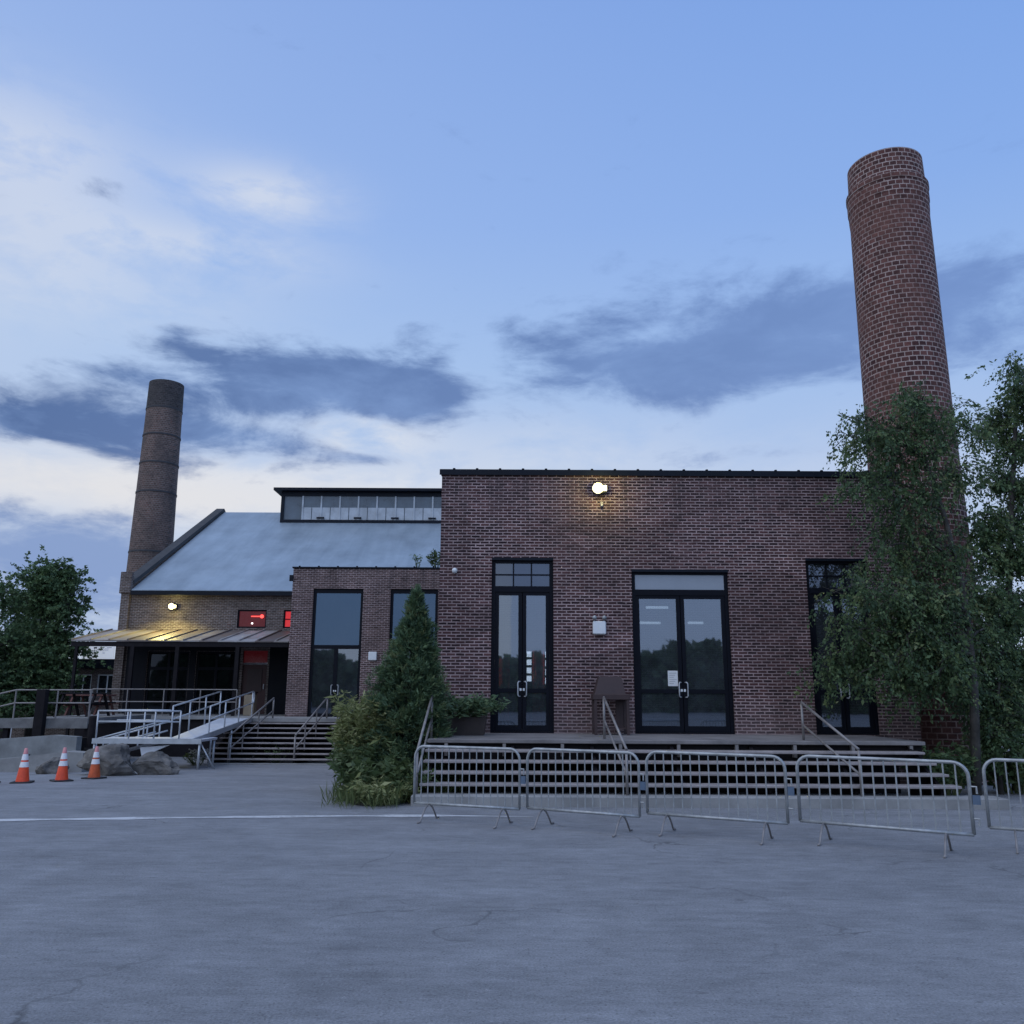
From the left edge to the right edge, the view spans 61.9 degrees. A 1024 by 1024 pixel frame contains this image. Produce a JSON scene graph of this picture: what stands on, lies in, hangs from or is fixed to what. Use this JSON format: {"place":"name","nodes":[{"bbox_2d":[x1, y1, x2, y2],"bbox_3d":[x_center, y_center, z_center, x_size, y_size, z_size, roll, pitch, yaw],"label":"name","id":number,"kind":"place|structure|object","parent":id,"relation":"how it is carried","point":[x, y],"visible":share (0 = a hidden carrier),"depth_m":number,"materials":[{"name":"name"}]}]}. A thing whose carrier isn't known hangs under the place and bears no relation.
{"place":"outdoors","nodes":[
{"label":"outdoors","id":0,"kind":"place"},
{"bbox_2d":[81,737,86,750],"bbox_3d":[-12.488,6.857,24.338,0.540,0.815,0.500,0,-12,0],"label":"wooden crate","id":1,"kind":"object","parent":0,"point":[84,742],"depth_m":24.37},
{"bbox_2d":[264,744,289,762],"bbox_3d":[-7.449,7.697,27.164,0.851,0.602,0.892,11,-16,-41],"label":"weed clump","id":2,"kind":"object","parent":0,"point":[277,756],"visible":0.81,"depth_m":27.12,"materials":[{"name":"green plant"}]},
{"bbox_2d":[320,773,477,810],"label":"grass","id":3,"kind":"structure","parent":0,"point":[343,795],"depth_m":14.15,"materials":[{"name":"green plant"}]},
{"bbox_2d":[0,728,1023,1023],"bbox_3d":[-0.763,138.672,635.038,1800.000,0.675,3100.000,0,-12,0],"label":"ground","id":4,"kind":"structure","parent":0,"point":[192,908],"depth_m":7.28,"materials":[{"name":"concrete"}]},
{"bbox_2d":[9,748,34,783],"bbox_3d":[-10.552,5.483,18.462,0.400,0.725,0.400,3,-13,-14],"label":"traffic cone","id":5,"kind":"object","parent":4,"relation":"on","point":[22,777],"visible":1,"depth_m":18.37,"materials":[{"name":"orange plastic"}]},
{"bbox_2d":[0,572,75,730],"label":"broadleaf tree","id":6,"kind":"object","parent":4,"relation":"on","point":[12,640],"visible":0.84,"depth_m":39.74,"materials":[{"name":"green plant"}]},
{"bbox_2d":[0,735,81,758],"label":"concrete wall","id":7,"kind":"structure","parent":4,"relation":"on","point":[17,746],"depth_m":23.46,"materials":[{"name":"grey concrete"}]},
{"bbox_2d":[0,750,86,771],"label":"concrete ledge","id":8,"kind":"object","parent":4,"relation":"on","point":[74,757],"visible":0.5,"depth_m":22.12,"materials":[{"name":"grey concrete"}]},
{"bbox_2d":[0,581,89,738],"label":"broadleaf tree","id":9,"kind":"object","parent":4,"relation":"on","point":[80,634],"visible":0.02,"depth_m":46.49,"materials":[{"name":"green plant"}]},
{"bbox_2d":[35,757,69,773],"bbox_3d":[-11.588,6.486,21.515,0.549,0.587,0.722,-7,-14,31],"label":"boulder","id":10,"kind":"object","parent":4,"relation":"on","point":[50,766],"visible":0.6,"depth_m":21.33,"materials":[{"name":"grey stone"}]},
{"bbox_2d":[0,544,112,736],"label":"broadleaf tree","id":11,"kind":"object","parent":4,"relation":"on","point":[51,587],"visible":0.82,"depth_m":41.18,"materials":[{"name":"green plant"}]},
{"bbox_2d":[49,747,73,781],"bbox_3d":[-9.997,5.620,19.013,0.400,0.725,0.400,11,-16,-42],"label":"traffic cone","id":12,"kind":"object","parent":4,"relation":"on","point":[62,774],"visible":1,"depth_m":18.92,"materials":[{"name":"orange plastic"}]},
{"bbox_2d":[11,659,114,737],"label":"outbuilding","id":13,"kind":"structure","parent":4,"relation":"on","point":[100,676],"depth_m":44.00,"materials":[{"name":"brown brick"}]},
{"bbox_2d":[73,674,91,701],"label":"window","id":14,"kind":"structure","parent":13,"relation":"in","point":[88,678],"depth_m":44.14,"materials":[{"name":"black glass"}]},
{"bbox_2d":[81,646,114,658],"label":"sign board","id":15,"kind":"object","parent":13,"relation":"on","point":[106,652],"visible":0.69,"depth_m":44.33,"materials":[{"name":"white"}]},
{"bbox_2d":[96,674,112,694],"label":"window","id":16,"kind":"structure","parent":13,"relation":"in","point":[104,680],"depth_m":44.17,"materials":[{"name":"white glass"}]},
{"bbox_2d":[0,689,150,737],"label":"timber deck","id":17,"kind":"structure","parent":4,"relation":"on","point":[39,722],"depth_m":25.20,"materials":[{"name":"wood"}]},
{"bbox_2d":[53,693,115,716],"bbox_3d":[-13.935,6.248,27.689,1.500,0.750,1.500,0,-12,0],"label":"picnic table","id":18,"kind":"object","parent":17,"relation":"on","point":[105,702],"visible":0.74,"depth_m":27.59,"materials":[{"name":"brown wood"}]},
{"bbox_2d":[63,694,119,715],"bbox_3d":[-15.038,6.889,30.414,1.500,0.750,1.500,0,-12,0],"label":"picnic table","id":19,"kind":"object","parent":17,"relation":"on","point":[84,706],"visible":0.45,"depth_m":30.16,"materials":[{"name":"brown wood"}]},
{"bbox_2d":[84,716,96,750],"bbox_3d":[-12.016,6.543,24.355,0.240,1.426,0.240,0,-12,0],"label":"dark bollard","id":20,"kind":"object","parent":4,"relation":"on","point":[91,728],"visible":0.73,"depth_m":24.33,"materials":[{"name":"black metal"}]},
{"bbox_2d":[81,746,106,778],"bbox_3d":[-9.691,5.827,19.857,0.400,0.725,0.400,-4,-13,18],"label":"traffic cone","id":21,"kind":"object","parent":4,"relation":"on","point":[94,771],"visible":1,"depth_m":19.77,"materials":[{"name":"orange plastic"}]},
{"bbox_2d":[76,743,135,775],"bbox_3d":[-9.951,6.259,21.199,1.446,0.994,1.157,-8,-15,34],"label":"boulder","id":22,"kind":"object","parent":4,"relation":"on","point":[114,759],"visible":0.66,"depth_m":20.81,"materials":[{"name":"grey stone"}]},
{"bbox_2d":[126,379,183,571],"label":"banded chimney","id":23,"kind":"object","parent":4,"relation":"on","point":[152,528],"visible":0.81,"depth_m":50.75,"materials":[{"name":"brick"}]},
{"bbox_2d":[131,751,179,774],"bbox_3d":[-8.964,6.451,21.602,1.203,0.765,0.956,0,-12,0],"label":"boulder","id":24,"kind":"object","parent":4,"relation":"on","point":[155,763],"visible":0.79,"depth_m":21.24,"materials":[{"name":"grey stone"}]},
{"bbox_2d":[91,691,254,769],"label":"access ramp","id":25,"kind":"structure","parent":4,"relation":"on","point":[209,731],"depth_m":24.86,"materials":[{"name":"metal"}]},
{"bbox_2d":[65,629,289,734],"bbox_3d":[-12.463,6.875,33.160,8.150,4.860,3.178,0,-12,0],"label":"porch","id":26,"kind":"object","parent":4,"relation":"on","point":[177,639],"visible":0.89,"depth_m":32.01,"materials":[{"name":"metal"}]},
{"bbox_2d":[183,748,208,765],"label":"flower clump","id":27,"kind":"object","parent":4,"relation":"on","point":[195,754],"visible":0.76,"depth_m":25.48,"materials":[{"name":"green plant"}]},
{"bbox_2d":[74,713,353,760],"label":"porch platform","id":28,"kind":"structure","parent":4,"relation":"on","point":[170,750],"depth_m":31.12,"materials":[{"name":"concrete"}]},
{"bbox_2d":[90,688,237,715],"bbox_3d":[-12.864,7.029,31.532,5.388,0.969,0.044,0,-12,0],"label":"porch railing","id":29,"kind":"object","parent":28,"relation":"on","point":[163,701],"visible":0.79,"depth_m":31.54,"materials":[{"name":"metal"}]},
{"bbox_2d":[243,692,257,715],"bbox_3d":[-9.934,7.280,32.382,0.439,0.867,0.460,0,-12,0],"label":"litter bin","id":30,"kind":"object","parent":28,"relation":"on","point":[247,700],"visible":0.61,"depth_m":32.20,"materials":[{"name":"beige metal"}]},
{"bbox_2d":[285,566,439,716],"bbox_3d":[-5.050,5.363,33.255,6.640,6.035,3.610,0,-12,0],"label":"brick annex","id":31,"kind":"object","parent":28,"relation":"on","point":[343,621],"visible":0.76,"depth_m":31.78,"materials":[{"name":"brown brick"}]},
{"bbox_2d":[307,589,363,716],"bbox_3d":[-6.514,5.181,31.597,1.868,4.679,0.164,0,-12,0],"label":"entrance door","id":32,"kind":"structure","parent":31,"relation":"in","point":[335,658],"depth_m":31.62,"materials":[{"name":"black paint"}]},
{"bbox_2d":[368,652,376,659],"bbox_3d":[-5.131,5.307,31.420,0.310,0.310,0.119,0,-12,0],"label":"emergency light","id":33,"kind":"object","parent":31,"relation":"attached to","point":[372,655],"visible":1,"depth_m":31.37,"materials":[{"name":"white plastic"}]},
{"bbox_2d":[389,589,437,670],"bbox_3d":[-3.669,5.203,31.629,1.778,4.679,0.100,0,-12,0],"label":"window","id":34,"kind":"structure","parent":31,"relation":"in","point":[398,596],"depth_m":31.98,"materials":[{"name":"black glass"}]},
{"bbox_2d":[412,554,422,566],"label":"roof weed","id":35,"kind":"object","parent":31,"relation":"on","point":[415,558],"visible":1,"depth_m":32.20,"materials":[{"name":"green plant"}]},
{"bbox_2d":[426,548,439,566],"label":"roof weed","id":36,"kind":"object","parent":31,"relation":"on","point":[434,557],"visible":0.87,"depth_m":32.22,"materials":[{"name":"green plant"}]},
{"bbox_2d":[0,815,532,820],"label":"road marking","id":37,"kind":"object","parent":4,"relation":"on","point":[271,816],"visible":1,"depth_m":12.71,"materials":[{"name":"white paint"}]},
{"bbox_2d":[109,487,441,713],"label":"old hall","id":38,"kind":"structure","parent":4,"relation":"on","point":[219,569],"depth_m":37.28,"materials":[{"name":"grey metal"}]},
{"bbox_2d":[143,651,189,713],"bbox_3d":[-14.089,6.966,34.909,1.698,2.499,0.100,0,-12,0],"label":"window","id":39,"kind":"structure","parent":38,"relation":"in","point":[160,663],"depth_m":34.92,"materials":[{"name":"black glass"}]},
{"bbox_2d":[168,603,177,608],"bbox_3d":[-14.028,3.913,35.314,0.328,0.248,0.270,0,-12,0],"label":"flood light","id":40,"kind":"object","parent":38,"relation":"attached to","point":[172,606],"visible":1,"depth_m":35.21,"materials":[{"name":"white glass"}]},
{"bbox_2d":[193,651,234,713],"bbox_3d":[-12.139,6.977,34.909,1.598,2.499,0.100,0,-12,0],"label":"window","id":41,"kind":"structure","parent":38,"relation":"in","point":[214,670],"depth_m":34.92,"materials":[{"name":"black glass"}]},
{"bbox_2d":[237,610,266,627],"bbox_3d":[-10.780,4.442,35.435,1.208,0.750,0.140,0,-12,0],"label":"window","id":42,"kind":"structure","parent":38,"relation":"in","point":[246,618],"depth_m":35.43,"materials":[{"name":"red glass"}]},
{"bbox_2d":[240,651,267,713],"bbox_3d":[-10.538,6.962,34.899,0.998,2.540,0.130,0,-12,0],"label":"porch door","id":43,"kind":"structure","parent":38,"relation":"in","point":[254,676],"depth_m":34.93,"materials":[{"name":"brown paint"}]},
{"bbox_2d":[283,610,290,627],"bbox_3d":[-9.250,4.455,35.455,0.448,0.750,0.100,0,-12,0],"label":"window","id":44,"kind":"structure","parent":38,"relation":"in","point":[287,613],"depth_m":35.43,"materials":[{"name":"red glass"}]},
{"bbox_2d":[196,722,413,764],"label":"annex steps","id":45,"kind":"structure","parent":4,"relation":"on","point":[259,756],"depth_m":27.39,"materials":[{"name":"concrete"}]},
{"bbox_2d":[227,697,274,762],"bbox_3d":[-8.496,7.083,27.874,0.056,2.015,2.544,-3,-13,15],"label":"stair handrail","id":46,"kind":"object","parent":45,"relation":"on","point":[248,719],"visible":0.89,"depth_m":27.71,"materials":[{"name":"metal"}]},
{"bbox_2d":[293,698,327,762],"bbox_3d":[-6.550,7.075,27.878,0.056,2.053,2.497,-2,-12,10],"label":"stair handrail","id":47,"kind":"object","parent":45,"relation":"on","point":[305,723],"visible":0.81,"depth_m":27.71,"materials":[{"name":"metal"}]},
{"bbox_2d":[326,732,393,787],"bbox_3d":[-2.840,4.694,15.929,1.415,1.174,1.348,0,-12,0],"label":"weed clump","id":48,"kind":"object","parent":4,"relation":"on","point":[347,757],"visible":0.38,"depth_m":15.74,"materials":[{"name":"green plant"}]},
{"bbox_2d":[324,689,402,764],"bbox_3d":[-2.867,4.448,16.651,1.660,1.989,1.624,0,-12,0],"label":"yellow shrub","id":49,"kind":"object","parent":4,"relation":"on","point":[348,724],"visible":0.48,"depth_m":16.35,"materials":[{"name":"green plant"}]},
{"bbox_2d":[326,753,425,792],"bbox_3d":[-2.353,4.668,15.014,1.683,0.802,1.582,-9,-15,38],"label":"weed clump","id":50,"kind":"object","parent":4,"relation":"on","point":[386,769],"visible":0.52,"depth_m":14.81,"materials":[{"name":"green plant"}]},
{"bbox_2d":[349,799,407,804],"bbox_3d":[-2.155,5.216,15.966,1.835,0.232,3.834,0,-12,0],"label":"planting bed","id":51,"kind":"object","parent":4,"relation":"on","point":[360,803],"visible":0.05,"depth_m":14.27,"materials":[{"name":"soil"}]},
{"bbox_2d":[359,583,456,781],"bbox_3d":[-1.993,3.499,16.873,1.981,4.245,2.084,0,-12,0],"label":"conifer tree","id":52,"kind":"object","parent":51,"relation":"on","point":[414,686],"visible":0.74,"depth_m":16.53,"materials":[{"name":"green plant"}]},
{"bbox_2d":[381,766,438,802],"bbox_3d":[-1.742,4.697,14.689,1.025,0.635,0.998,0,-12,0],"label":"weed clump","id":53,"kind":"object","parent":51,"relation":"on","point":[409,780],"visible":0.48,"depth_m":14.58,"materials":[{"name":"green plant"}]},
{"bbox_2d":[339,771,419,805],"bbox_3d":[-2.267,4.669,14.362,1.393,0.651,1.126,11,-16,-42],"label":"weed clump","id":54,"kind":"object","parent":4,"relation":"on","point":[359,785],"visible":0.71,"depth_m":14.21,"materials":[{"name":"green plant"}]},
{"bbox_2d":[413,745,525,828],"bbox_3d":[-0.638,3.947,12.357,1.792,1.072,0.662,-5,-13,22],"label":"crowd barrier","id":55,"kind":"object","parent":4,"relation":"on","point":[521,779],"visible":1,"depth_m":12.35,"materials":[{"name":"metal"}]},
{"bbox_2d":[526,748,645,836],"bbox_3d":[0.988,3.829,11.767,1.811,1.072,0.662,-7,-14,29],"label":"crowd barrier","id":56,"kind":"object","parent":4,"relation":"on","point":[641,785],"visible":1,"depth_m":11.75,"materials":[{"name":"metal"}]},
{"bbox_2d":[411,733,1009,809],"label":"front steps","id":57,"kind":"structure","parent":4,"relation":"on","point":[789,750],"depth_m":15.75,"materials":[{"name":"concrete"}]},
{"bbox_2d":[416,695,432,793],"bbox_3d":[-1.573,4.125,15.375,0.048,1.645,1.750,0,-12,3],"label":"stair handrail","id":58,"kind":"object","parent":57,"relation":"on","point":[430,726],"visible":0.67,"depth_m":15.38,"materials":[{"name":"metal"}]},
{"bbox_2d":[440,716,486,735],"bbox_3d":[-1.009,4.420,17.664,0.970,0.370,0.600,0,-12,0],"label":"planter","id":59,"kind":"object","parent":57,"relation":"on","point":[472,725],"visible":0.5,"depth_m":17.37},
{"bbox_2d":[442,691,509,717],"bbox_3d":[-0.975,3.974,17.601,2.039,0.605,2.052,6,-14,-26],"label":"planter shrub","id":60,"kind":"object","parent":59,"relation":"in","point":[465,706],"visible":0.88,"depth_m":17.27,"materials":[{"name":"green plant"}]},
{"bbox_2d":[591,677,629,734],"bbox_3d":[2.097,4.126,18.192,0.778,1.201,0.600,0,-12,0],"label":"covered grill","id":61,"kind":"object","parent":57,"relation":"on","point":[610,688],"visible":0.97,"depth_m":18.06,"materials":[{"name":"brown paint"}]},
{"bbox_2d":[603,696,628,794],"bbox_3d":[1.851,4.151,15.373,0.048,1.631,1.758,2,-12,-6],"label":"stair handrail","id":62,"kind":"object","parent":57,"relation":"on","point":[613,742],"visible":0.96,"depth_m":15.27,"materials":[{"name":"metal"}]},
{"bbox_2d":[800,701,862,796],"bbox_3d":[5.720,4.209,15.365,0.048,1.556,1.784,3,-12,-12],"label":"stair handrail","id":63,"kind":"object","parent":57,"relation":"on","point":[802,704],"visible":0.89,"depth_m":15.36,"materials":[{"name":"metal"}]},
{"bbox_2d":[645,750,794,844],"bbox_3d":[2.704,3.728,11.252,1.982,1.072,0.662,-6,-14,28],"label":"crowd barrier","id":64,"kind":"object","parent":4,"relation":"on","point":[788,790],"visible":1,"depth_m":11.23,"materials":[{"name":"metal"}]},
{"bbox_2d":[795,754,980,857],"bbox_3d":[4.588,3.579,10.515,2.119,1.072,0.662,-8,-14,33],"label":"crowd barrier","id":65,"kind":"object","parent":4,"relation":"on","point":[974,799],"visible":1,"depth_m":10.48,"materials":[{"name":"metal"}]},
{"bbox_2d":[786,378,1023,795],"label":"birch tree","id":66,"kind":"object","parent":4,"relation":"on","point":[921,626],"visible":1,"depth_m":16.92,"materials":[{"name":"green plant"}]},
{"bbox_2d":[846,147,994,784],"bbox_3d":[10.389,-1.567,22.187,2.440,16.500,2.440,0,-12,0],"label":"brick chimney","id":67,"kind":"object","parent":4,"relation":"on","point":[901,336],"visible":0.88,"depth_m":22.26,"materials":[{"name":"red brick"}]},
{"bbox_2d":[900,740,987,794],"bbox_3d":[8.469,4.995,16.613,1.694,1.032,1.837,0,-12,0],"label":"bush","id":68,"kind":"object","parent":4,"relation":"on","point":[963,759],"visible":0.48,"depth_m":16.21,"materials":[{"name":"green plant"}]},
{"bbox_2d":[921,580,1023,794],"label":"birch tree","id":69,"kind":"object","parent":4,"relation":"on","point":[1001,725],"visible":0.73,"depth_m":17.07,"materials":[{"name":"green plant"}]},
{"bbox_2d":[940,350,1023,790],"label":"birch tree","id":70,"kind":"object","parent":4,"relation":"on","point":[1008,527],"visible":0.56,"depth_m":18.84,"materials":[{"name":"green plant"}]},
{"bbox_2d":[953,741,1023,794],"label":"bush","id":71,"kind":"object","parent":4,"relation":"on","point":[1011,776],"visible":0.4,"depth_m":16.93,"materials":[{"name":"green plant"}]},
{"bbox_2d":[982,758,1023,853],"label":"crowd barrier","id":72,"kind":"object","parent":4,"relation":"on","point":[985,765],"visible":1,"depth_m":10.52,"materials":[{"name":"metal"}]},
{"bbox_2d":[0,0,1023,658],"label":"sky","id":73,"kind":"structure","parent":0,"point":[366,243],"materials":[{"name":"blue"}]},
{"bbox_2d":[438,468,922,783],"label":"brick building","id":74,"kind":"structure","parent":0,"point":[707,584],"depth_m":19.18,"materials":[{"name":"brick"}]},
{"bbox_2d":[490,560,553,732],"bbox_3d":[0.229,2.950,18.998,1.388,3.819,0.154,0,-12,0],"label":"entrance door","id":75,"kind":"structure","parent":74,"relation":"in","point":[529,686],"depth_m":19.00,"materials":[{"name":"black paint"}]},
{"bbox_2d":[592,615,606,634],"bbox_3d":[1.937,2.505,18.924,0.322,0.415,0.148,0,-12,0],"label":"emergency light","id":76,"kind":"object","parent":74,"relation":"attached to","point":[599,627],"visible":1,"depth_m":18.88,"materials":[{"name":"white plastic"}]},
{"bbox_2d":[592,483,606,493],"bbox_3d":[1.997,-0.531,19.513,0.328,0.248,0.270,0,-12,0],"label":"flood light","id":77,"kind":"object","parent":74,"relation":"attached to","point":[598,488],"visible":1,"depth_m":19.41,"materials":[{"name":"white glass"}]},
{"bbox_2d":[631,572,734,733],"bbox_3d":[3.773,3.091,18.971,2.178,3.569,0.154,0,-12,0],"label":"entrance door","id":78,"kind":"structure","parent":74,"relation":"in","point":[705,692],"depth_m":18.98,"materials":[{"name":"black paint"}]},
{"bbox_2d":[668,671,677,685],"bbox_3d":[3.556,3.678,18.861,0.219,0.334,0.006,0,-12,0],"label":"paper notice","id":79,"kind":"object","parent":78,"relation":"attached to","point":[672,678],"visible":1,"depth_m":18.86,"materials":[{"name":"grey paper"}]},
{"bbox_2d":[805,561,879,734],"bbox_3d":[7.319,2.979,19.000,1.388,3.839,0.154,0,-12,0],"label":"entrance door","id":80,"kind":"structure","parent":74,"relation":"in","point":[849,717],"depth_m":18.99,"materials":[{"name":"black paint"}]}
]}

